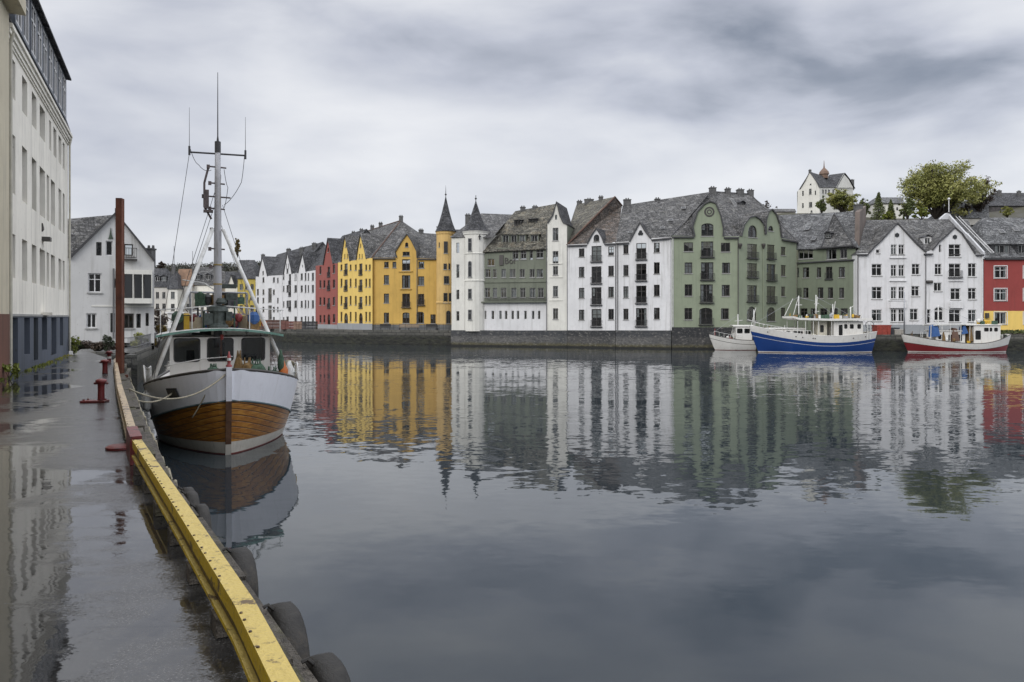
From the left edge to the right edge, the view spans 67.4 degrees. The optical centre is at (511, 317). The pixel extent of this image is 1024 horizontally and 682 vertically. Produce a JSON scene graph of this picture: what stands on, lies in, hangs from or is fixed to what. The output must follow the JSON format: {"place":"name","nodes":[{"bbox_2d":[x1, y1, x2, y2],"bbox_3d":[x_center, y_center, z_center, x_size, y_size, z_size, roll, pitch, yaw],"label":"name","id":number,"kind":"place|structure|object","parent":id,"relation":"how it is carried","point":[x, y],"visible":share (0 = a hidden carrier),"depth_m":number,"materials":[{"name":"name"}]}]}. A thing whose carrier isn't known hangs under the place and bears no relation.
{"place":"outdoors","nodes":[
{"label":"outdoors","id":0,"kind":"place"},
{"bbox_2d":[71,326,169,351],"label":"pavement","id":1,"kind":"structure","parent":0,"point":[126,349],"depth_m":49.42,"materials":[{"name":"grey concrete"}]},
{"bbox_2d":[79,340,115,350],"bbox_3d":[-25.434,1.747,46.949,2.523,0.769,0.924,0,0,0],"label":"shrub","id":2,"kind":"object","parent":1,"relation":"on","point":[97,346],"visible":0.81,"depth_m":46.80,"materials":[{"name":"green plant"}]},
{"bbox_2d":[102,334,114,350],"bbox_3d":[-24.455,1.564,46.409,0.793,1.172,0.682,0,0,17],"label":"shrub","id":3,"kind":"object","parent":1,"relation":"on","point":[106,339],"visible":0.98,"depth_m":46.41,"materials":[{"name":"green plant"}]},
{"bbox_2d":[68,208,156,348],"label":"gabled house","id":4,"kind":"structure","parent":1,"relation":"on","point":[93,279],"depth_m":51.16,"materials":[{"name":"white wood"}]},
{"bbox_2d":[85,313,97,328],"bbox_3d":[-27.748,0.247,50.668,0.712,1.060,0.220,0,0,-28],"label":"window","id":5,"kind":"structure","parent":4,"relation":"in","point":[95,314],"depth_m":50.73,"materials":[{"name":"white wood"}]},
{"bbox_2d":[87,273,101,293],"bbox_3d":[-27.577,-2.254,50.759,0.900,1.358,0.220,0,0,-28],"label":"window","id":6,"kind":"structure","parent":4,"relation":"in","point":[89,292],"depth_m":50.80,"materials":[{"name":"glass"}]},
{"bbox_2d":[124,313,134,329],"bbox_3d":[-25.808,0.260,51.701,0.737,1.080,0.220,0,0,-28],"label":"window","id":7,"kind":"structure","parent":4,"relation":"in","point":[125,328],"depth_m":51.75,"materials":[{"name":"black glass"}]},
{"bbox_2d":[154,324,166,347],"bbox_3d":[-24.971,1.330,53.986,1.699,1.874,1.041,0,0,0],"label":"shrub","id":8,"kind":"object","parent":1,"relation":"on","point":[156,343],"visible":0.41,"depth_m":53.89,"materials":[{"name":"green plant"}]},
{"bbox_2d":[154,268,169,325],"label":"house","id":9,"kind":"structure","parent":1,"relation":"on","point":[160,285],"depth_m":188.10,"materials":[{"name":"white paint"}]},
{"bbox_2d":[167,265,183,311],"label":"house","id":10,"kind":"structure","parent":1,"relation":"on","point":[175,290],"depth_m":186.89,"materials":[{"name":"white paint"}]},
{"bbox_2d":[165,312,209,327],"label":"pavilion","id":11,"kind":"structure","parent":1,"relation":"on","point":[170,317],"depth_m":150.00,"materials":[{"name":"white paint"}]},
{"bbox_2d":[178,269,203,311],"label":"house","id":12,"kind":"structure","parent":1,"relation":"on","point":[183,273],"depth_m":189.89,"materials":[{"name":"brown tile"}]},
{"bbox_2d":[193,267,213,311],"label":"house","id":13,"kind":"structure","parent":1,"relation":"on","point":[205,275],"depth_m":190.88,"materials":[{"name":"grey stone"}]},
{"bbox_2d":[0,351,246,681],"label":"quay","id":14,"kind":"structure","parent":0,"point":[95,586],"depth_m":5.24,"materials":[{"name":"concrete"}]},
{"bbox_2d":[2,363,20,378],"bbox_3d":[-13.474,1.420,20.582,0.491,0.470,0.420,0,0,0],"label":"weed","id":15,"kind":"object","parent":14,"relation":"on","point":[15,370],"visible":0.98,"depth_m":20.62,"materials":[{"name":"green plant"}]},
{"bbox_2d":[0,0,25,378],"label":"cream building","id":16,"kind":"structure","parent":14,"relation":"on","point":[16,7],"depth_m":20.84,"materials":[{"name":"paint"}]},
{"bbox_2d":[0,354,72,384],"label":"moss","id":17,"kind":"object","parent":14,"relation":"on","point":[39,365],"visible":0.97,"depth_m":25.34,"materials":[{"name":"green plant"}]},
{"bbox_2d":[9,0,72,374],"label":"cream building","id":18,"kind":"structure","parent":14,"relation":"on","point":[40,137],"depth_m":26.54,"materials":[{"name":"white paint"}]},
{"bbox_2d":[16,15,21,31],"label":"window","id":19,"kind":"structure","parent":18,"relation":"in","point":[19,17],"depth_m":22.85,"materials":[{"name":"grey glass"}]},
{"bbox_2d":[24,0,28,44],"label":"window","id":20,"kind":"structure","parent":18,"relation":"in","point":[27,7],"depth_m":24.00,"materials":[{"name":"grey glass"}]},
{"bbox_2d":[32,4,35,58],"bbox_3d":[-15.558,-9.300,24.939,0.050,1.600,1.000,0,0,-24],"label":"window","id":21,"kind":"structure","parent":18,"relation":"in","point":[33,9],"depth_m":24.92,"materials":[{"name":"grey glass"}]},
{"bbox_2d":[38,18,41,69],"bbox_3d":[-16.067,-9.300,26.081,0.050,1.600,1.000,0,0,-24],"label":"window","id":22,"kind":"structure","parent":18,"relation":"in","point":[39,23],"depth_m":26.15,"materials":[{"name":"grey glass"}]},
{"bbox_2d":[43,29,46,79],"bbox_3d":[-16.576,-9.300,27.222,0.050,1.600,1.000,0,0,-24],"label":"window","id":23,"kind":"structure","parent":18,"relation":"in","point":[45,37],"depth_m":27.59,"materials":[{"name":"grey glass"}]},
{"bbox_2d":[49,43,52,90],"bbox_3d":[-17.187,-9.300,28.489,0.535,1.600,0.958,0,0,0],"label":"window","id":24,"kind":"structure","parent":18,"relation":"in","point":[50,48],"depth_m":28.48,"materials":[{"name":"grey glass"}]},
{"bbox_2d":[54,54,56,98],"bbox_3d":[-17.675,-9.300,29.688,0.050,1.600,1.000,0,0,-24],"label":"window","id":25,"kind":"structure","parent":18,"relation":"in","point":[55,60],"depth_m":29.72,"materials":[{"name":"grey glass"}]},
{"bbox_2d":[59,66,61,108],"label":"window","id":26,"kind":"structure","parent":18,"relation":"in","point":[60,71],"depth_m":31.29,"materials":[{"name":"grey glass"}]},
{"bbox_2d":[63,75,65,116],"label":"window","id":27,"kind":"structure","parent":18,"relation":"in","point":[64,80],"depth_m":32.48,"materials":[{"name":"grey glass"}]},
{"bbox_2d":[71,335,80,354],"bbox_3d":[-19.478,1.214,34.228,0.458,0.877,0.364,0,0,0],"label":"weed","id":28,"kind":"object","parent":14,"relation":"on","point":[74,346],"visible":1,"depth_m":34.18,"materials":[{"name":"green plant"}]},
{"bbox_2d":[80,378,108,402],"bbox_3d":[-8.124,1.419,14.961,0.465,0.458,0.262,0,0,-6],"label":"bollard","id":29,"kind":"object","parent":14,"relation":"on","point":[101,383],"visible":1,"depth_m":14.94,"materials":[{"name":"red metal"}]},
{"bbox_2d":[99,359,110,373],"bbox_3d":[-11.791,1.425,22.247,0.244,0.430,0.230,0,0,35],"label":"bollard","id":30,"kind":"object","parent":14,"relation":"on","point":[104,362],"visible":1,"depth_m":22.19,"materials":[{"name":"red metal"}]},
{"bbox_2d":[105,426,141,465],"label":"kerb block","id":31,"kind":"structure","parent":14,"relation":"on","point":[133,433],"depth_m":9.02,"materials":[{"name":"red paint"}]},
{"bbox_2d":[113,358,134,442],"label":"kerb beam","id":32,"kind":"structure","parent":14,"relation":"on","point":[125,416],"depth_m":12.56,"materials":[{"name":"paint"}]},
{"bbox_2d":[132,439,299,681],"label":"kerb beam","id":33,"kind":"structure","parent":14,"relation":"on","point":[238,618],"depth_m":4.07,"materials":[{"name":"yellow paint"}]},
{"bbox_2d":[120,363,317,681],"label":"quay wall","id":34,"kind":"structure","parent":14,"relation":"attached to","point":[303,672],"depth_m":6.15,"materials":[{"name":"stone"}]},
{"bbox_2d":[116,198,127,377],"bbox_3d":[-11.842,0.900,23.200,0.340,9.000,0.400,0,0,-9],"label":"mooring post","id":35,"kind":"object","parent":34,"relation":"attached to","point":[120,281],"visible":0.62,"depth_m":23.10,"materials":[{"name":"wood"}]},
{"bbox_2d":[180,490,199,504],"bbox_3d":[-3.376,2.026,8.013,0.175,0.472,0.444,0,0,-31],"label":"tyre fender","id":36,"kind":"object","parent":34,"relation":"attached to","point":[192,497],"visible":0.27,"depth_m":7.94,"materials":[{"name":"black rubber"}]},
{"bbox_2d":[190,503,211,528],"bbox_3d":[-3.049,2.057,7.463,0.175,0.532,0.505,0,0,-31],"label":"tyre fender","id":37,"kind":"object","parent":34,"relation":"attached to","point":[202,510],"visible":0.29,"depth_m":7.36,"materials":[{"name":"black rubber"}]},
{"bbox_2d":[222,547,258,597],"bbox_3d":[-2.162,2.107,6.028,0.219,0.632,0.606,0,0,-31],"label":"tyre fender","id":38,"kind":"object","parent":34,"relation":"attached to","point":[243,557],"visible":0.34,"depth_m":5.89,"materials":[{"name":"black rubber"}]},
{"bbox_2d":[262,601,309,658],"bbox_3d":[-1.462,2.137,4.846,0.219,0.693,0.667,0,0,-31],"label":"tyre fender","id":39,"kind":"object","parent":34,"relation":"attached to","point":[287,618],"visible":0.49,"depth_m":4.71,"materials":[{"name":"black rubber"}]},
{"bbox_2d":[301,652,350,681],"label":"tyre fender","id":40,"kind":"object","parent":34,"relation":"attached to","point":[327,667],"visible":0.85,"depth_m":4.03,"materials":[{"name":"black rubber"}]},
{"bbox_2d":[234,238,240,269],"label":"tree","id":41,"kind":"object","parent":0,"point":[237,244],"visible":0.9,"depth_m":175.74,"materials":[{"name":"green plant"}]},
{"bbox_2d":[39,0,1023,266],"label":"sky","id":42,"kind":"structure","parent":0,"point":[359,114],"materials":[{"name":"grey"}]},
{"bbox_2d":[135,341,1023,681],"bbox_3d":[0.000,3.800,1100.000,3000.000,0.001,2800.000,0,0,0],"label":"water","id":43,"kind":"structure","parent":0,"point":[415,513],"depth_m":15.05,"materials":[{"name":"grey liquid"}]},
{"bbox_2d":[88,331,210,389],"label":"quay wall","id":44,"kind":"structure","parent":43,"relation":"in","point":[136,361],"depth_m":46.00,"materials":[{"name":"stone"}]},
{"bbox_2d":[124,332,156,352],"bbox_3d":[-23.440,1.565,49.093,0.334,0.971,15.979,0,0,-19],"label":"railing","id":45,"kind":"object","parent":44,"relation":"on","point":[135,345],"visible":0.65,"depth_m":46.54,"materials":[{"name":"grey metal"}]},
{"bbox_2d":[154,308,168,333],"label":"shrub","id":46,"kind":"object","parent":44,"relation":"on","point":[157,318],"visible":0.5,"depth_m":70.05,"materials":[{"name":"green plant"}]},
{"bbox_2d":[141,72,298,454],"bbox_3d":[-10.185,-1.775,26.876,4.743,12.950,13.094,0,0,-23],"label":"fishing boat","id":47,"kind":"object","parent":43,"relation":"on","point":[246,404],"visible":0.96,"depth_m":23.49,"materials":[{"name":"grey paint"}]},
{"bbox_2d":[128,374,225,399],"bbox_3d":[-8.290,1.781,19.240,0.044,0.496,3.439,0,0,17],"label":"mooring rope","id":48,"kind":"object","parent":47,"relation":"attached to","point":[132,390],"visible":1,"depth_m":19.02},
{"bbox_2d":[211,329,450,344],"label":"quay wall","id":49,"kind":"structure","parent":43,"relation":"in","point":[414,337],"depth_m":110.91,"materials":[{"name":"stone"}]},
{"bbox_2d":[451,196,573,346],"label":"turreted building","id":50,"kind":"structure","parent":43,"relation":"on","point":[526,301],"depth_m":101.60,"materials":[{"name":"white paint"}]},
{"bbox_2d":[467,261,471,277],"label":"window","id":51,"kind":"structure","parent":50,"relation":"in","point":[469,263],"depth_m":101.73,"materials":[{"name":"black"}]},
{"bbox_2d":[566,195,645,347],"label":"gabled house","id":52,"kind":"structure","parent":43,"relation":"on","point":[592,289],"depth_m":97.83,"materials":[{"name":"white paint"}]},
{"bbox_2d":[592,246,600,260],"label":"window","id":53,"kind":"structure","parent":52,"relation":"in","point":[596,250],"depth_m":96.90,"materials":[{"name":"grey glass"}]},
{"bbox_2d":[592,309,600,325],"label":"window","id":54,"kind":"structure","parent":52,"relation":"in","point":[596,313],"depth_m":96.88,"materials":[{"name":"grey glass"}]},
{"bbox_2d":[615,192,709,348],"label":"gabled house","id":55,"kind":"structure","parent":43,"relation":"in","point":[650,224],"depth_m":94.81,"materials":[{"name":"white paint"}]},
{"bbox_2d":[636,308,646,324],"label":"window","id":56,"kind":"structure","parent":55,"relation":"in","point":[637,309],"depth_m":94.47,"materials":[{"name":"black glass"}]},
{"bbox_2d":[709,314,755,349],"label":"fishing boat","id":57,"kind":"object","parent":43,"relation":"on","point":[739,339],"visible":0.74,"depth_m":89.55,"materials":[{"name":"white paint"}]},
{"bbox_2d":[671,186,797,348],"bbox_3d":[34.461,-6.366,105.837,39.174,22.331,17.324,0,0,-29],"label":"green building","id":58,"kind":"structure","parent":43,"relation":"in","point":[715,279],"depth_m":92.98,"materials":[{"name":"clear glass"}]},
{"bbox_2d":[684,263,692,273],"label":"window","id":59,"kind":"structure","parent":58,"relation":"in","point":[688,266],"depth_m":93.08,"materials":[{"name":"grey glass"}]},
{"bbox_2d":[700,284,712,301],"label":"window","id":60,"kind":"structure","parent":58,"relation":"in","point":[701,285],"depth_m":92.85,"materials":[{"name":"black glass"}]},
{"bbox_2d":[701,242,712,256],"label":"window","id":61,"kind":"structure","parent":58,"relation":"in","point":[711,243],"depth_m":92.83,"materials":[{"name":"black glass"}]},
{"bbox_2d":[701,262,712,279],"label":"window","id":62,"kind":"structure","parent":58,"relation":"in","point":[702,263],"depth_m":92.87,"materials":[{"name":"clear glass"}]},
{"bbox_2d":[701,223,713,236],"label":"window","id":63,"kind":"structure","parent":58,"relation":"in","point":[703,227],"depth_m":92.80,"materials":[{"name":"clear glass"}]},
{"bbox_2d":[767,264,774,279],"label":"window","id":64,"kind":"structure","parent":58,"relation":"in","point":[772,266],"depth_m":95.96,"materials":[{"name":"clear glass"}]},
{"bbox_2d":[747,296,876,352],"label":"fishing boat","id":65,"kind":"object","parent":43,"relation":"on","point":[839,333],"visible":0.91,"depth_m":83.10,"materials":[{"name":"white paint"}]},
{"bbox_2d":[752,335,1023,350],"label":"quay wall","id":66,"kind":"structure","parent":43,"relation":"in","point":[896,343],"depth_m":87.57,"materials":[{"name":"stone"}]},
{"bbox_2d":[901,292,1010,352],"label":"fishing boat","id":67,"kind":"object","parent":43,"relation":"on","point":[980,336],"visible":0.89,"depth_m":83.65,"materials":[{"name":"white paint"}]},
{"bbox_2d":[684,207,1023,326],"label":"hill","id":68,"kind":"structure","parent":0,"point":[1018,212],"depth_m":142.06,"materials":[{"name":"green plant"}]},
{"bbox_2d":[774,209,795,213],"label":"house","id":69,"kind":"structure","parent":68,"relation":"on","point":[778,211],"depth_m":168.00,"materials":[{"name":"grey stone"}]},
{"bbox_2d":[815,195,826,212],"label":"tree","id":70,"kind":"object","parent":68,"relation":"on","point":[820,205],"visible":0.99,"depth_m":165.59,"materials":[{"name":"green plant"}]},
{"bbox_2d":[797,165,854,213],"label":"manor house","id":71,"kind":"structure","parent":68,"relation":"on","point":[814,188],"depth_m":185.38,"materials":[{"name":"white paint"}]},
{"bbox_2d":[823,188,860,211],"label":"tree","id":72,"kind":"object","parent":68,"relation":"on","point":[839,201],"visible":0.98,"depth_m":167.30,"materials":[{"name":"green plant"}]},
{"bbox_2d":[859,197,871,214],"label":"tree","id":73,"kind":"object","parent":68,"relation":"on","point":[867,205],"visible":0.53,"depth_m":159.48,"materials":[{"name":"green plant"}]},
{"bbox_2d":[870,192,886,219],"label":"conifer tree","id":74,"kind":"object","parent":68,"relation":"on","point":[878,206],"visible":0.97,"depth_m":154.65,"materials":[{"name":"green plant"}]},
{"bbox_2d":[866,197,903,217],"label":"house","id":75,"kind":"structure","parent":68,"relation":"on","point":[885,201],"depth_m":170.86,"materials":[{"name":"white paint"}]},
{"bbox_2d":[881,211,893,219],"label":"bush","id":76,"kind":"object","parent":68,"relation":"on","point":[888,215],"visible":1,"depth_m":149.74,"materials":[{"name":"green plant"}]},
{"bbox_2d":[887,199,895,219],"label":"conifer tree","id":77,"kind":"object","parent":68,"relation":"on","point":[890,207],"visible":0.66,"depth_m":156.64,"materials":[{"name":"green plant"}]},
{"bbox_2d":[898,198,915,219],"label":"tree","id":78,"kind":"object","parent":68,"relation":"on","point":[907,209],"visible":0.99,"depth_m":147.60,"materials":[{"name":"green plant"}]},
{"bbox_2d":[911,206,930,219],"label":"tree","id":79,"kind":"object","parent":68,"relation":"on","point":[922,213],"visible":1,"depth_m":145.93,"materials":[{"name":"green plant"}]},
{"bbox_2d":[896,159,1001,218],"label":"tree","id":80,"kind":"object","parent":68,"relation":"on","point":[935,189],"visible":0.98,"depth_m":147.54,"materials":[{"name":"green plant"}]},
{"bbox_2d":[928,202,988,226],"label":"house","id":81,"kind":"structure","parent":68,"relation":"on","point":[974,216],"depth_m":150.76,"materials":[{"name":"stone"}]},
{"bbox_2d":[966,176,996,211],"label":"tree","id":82,"kind":"object","parent":68,"relation":"on","point":[980,205],"visible":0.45,"depth_m":151.91,"materials":[{"name":"green plant"}]},
{"bbox_2d":[987,190,1023,211],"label":"house","id":83,"kind":"structure","parent":68,"relation":"on","point":[1012,200],"depth_m":166.40,"materials":[{"name":"grey stone"}]},
{"bbox_2d":[1000,206,1014,217],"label":"tree","id":84,"kind":"object","parent":68,"relation":"on","point":[1007,212],"visible":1,"depth_m":149.90,"materials":[{"name":"green plant"}]},
{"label":"pavement","id":85,"kind":"structure","parent":0,"visible":0},
{"bbox_2d":[778,203,902,332],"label":"green building","id":86,"kind":"structure","parent":85,"relation":"on","point":[820,235],"depth_m":96.77,"materials":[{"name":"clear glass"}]},
{"bbox_2d":[871,325,891,334],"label":"container","id":87,"kind":"object","parent":85,"relation":"on","point":[883,329],"visible":0.91,"depth_m":88.37,"materials":[{"name":"red metal"}]},
{"bbox_2d":[821,198,993,333],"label":"double gabled house","id":88,"kind":"structure","parent":85,"relation":"on","point":[940,260],"depth_m":92.00,"materials":[{"name":"white paint"}]},
{"bbox_2d":[872,310,882,321],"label":"window","id":89,"kind":"structure","parent":88,"relation":"in","point":[879,311],"depth_m":92.10,"materials":[{"name":"clear glass"}]},
{"bbox_2d":[967,310,975,322],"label":"window","id":90,"kind":"structure","parent":88,"relation":"in","point":[974,311],"depth_m":92.10,"materials":[{"name":"clear glass"}]},
{"bbox_2d":[972,218,1023,331],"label":"red building","id":91,"kind":"structure","parent":85,"relation":"on","point":[1003,279],"depth_m":91.96,"materials":[{"name":"red painted plaster"},{"name":"dark slate"},{"name":"glass"}]},
{"bbox_2d":[994,289,1005,300],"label":"window","id":92,"kind":"structure","parent":91,"relation":"in","point":[995,290],"depth_m":92.04,"materials":[{"name":"clear glass"}]},
{"bbox_2d":[994,266,1007,278],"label":"window","id":93,"kind":"structure","parent":91,"relation":"in","point":[1004,267],"depth_m":91.99,"materials":[{"name":"clear glass"}]},
{"bbox_2d":[995,312,1006,324],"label":"window","id":94,"kind":"structure","parent":91,"relation":"in","point":[1003,313],"depth_m":92.04,"materials":[{"name":"clear glass"}]},
{"bbox_2d":[995,245,1008,252],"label":"window","id":95,"kind":"structure","parent":91,"relation":"in","point":[996,246],"depth_m":92.31,"materials":[{"name":"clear glass"}]},
{"bbox_2d":[1001,329,1023,334],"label":"hedge","id":96,"kind":"object","parent":85,"relation":"on","point":[1016,332],"visible":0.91,"depth_m":88.50,"materials":[{"name":"green plant"}]},
{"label":"pavement","id":97,"kind":"structure","parent":0,"visible":0},
{"bbox_2d":[225,272,237,314],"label":"house","id":98,"kind":"structure","parent":97,"relation":"on","point":[230,277],"depth_m":186.04,"materials":[{"name":"white"}]},
{"bbox_2d":[237,260,258,315],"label":"house","id":99,"kind":"structure","parent":97,"relation":"on","point":[251,269],"depth_m":182.22,"materials":[{"name":"paint"}]},
{"bbox_2d":[260,320,288,328],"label":"crate stack","id":100,"kind":"object","parent":97,"relation":"on","point":[273,324],"visible":0.54,"depth_m":123.40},
{"bbox_2d":[256,246,305,319],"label":"gabled house","id":101,"kind":"structure","parent":97,"relation":"on","point":[269,286],"depth_m":169.65,"materials":[{"name":"white paint"}]},
{"bbox_2d":[281,321,301,328],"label":"crate stack","id":102,"kind":"object","parent":97,"relation":"on","point":[287,324],"visible":0.66,"depth_m":120.00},
{"bbox_2d":[283,242,324,320],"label":"gabled house","id":103,"kind":"structure","parent":97,"relation":"on","point":[290,290],"depth_m":153.19,"materials":[{"name":"white paint"}]},
{"bbox_2d":[302,321,317,328],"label":"crate stack","id":104,"kind":"object","parent":97,"relation":"on","point":[309,324],"visible":0.91,"depth_m":117.45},
{"bbox_2d":[297,242,325,320],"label":"gabled house","id":105,"kind":"structure","parent":97,"relation":"on","point":[309,262],"depth_m":143.84,"materials":[{"name":"white paint"}]},
{"bbox_2d":[316,229,370,328],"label":"gabled house","id":106,"kind":"structure","parent":97,"relation":"on","point":[327,294],"depth_m":131.23,"materials":[{"name":"red paint"}]},
{"bbox_2d":[337,215,435,329],"bbox_3d":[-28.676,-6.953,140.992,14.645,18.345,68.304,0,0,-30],"label":"yellow building","id":107,"kind":"structure","parent":97,"relation":"on","point":[396,291],"depth_m":113.62,"materials":[{"name":"yellow painted plaster"},{"name":"grey slate"},{"name":"glass"}]},
{"bbox_2d":[401,275,410,288],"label":"window","id":108,"kind":"structure","parent":107,"relation":"in","point":[403,276],"depth_m":112.87,"materials":[{"name":"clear glass"}]},
{"bbox_2d":[377,324,443,329],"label":"railing","id":109,"kind":"object","parent":97,"relation":"on","point":[410,326],"visible":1,"depth_m":108.51,"materials":[{"name":"black metal"}]},
{"bbox_2d":[435,191,493,329],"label":"turret house","id":110,"kind":"structure","parent":97,"relation":"on","point":[446,230],"depth_m":109.35,"materials":[{"name":"paint"}]},
{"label":"hill","id":111,"kind":"structure","parent":0,"visible":0},
{"bbox_2d":[156,261,260,271],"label":"wood","id":112,"kind":"object","parent":111,"relation":"on","point":[228,266],"visible":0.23,"depth_m":290.78,"materials":[{"name":"green plant"}]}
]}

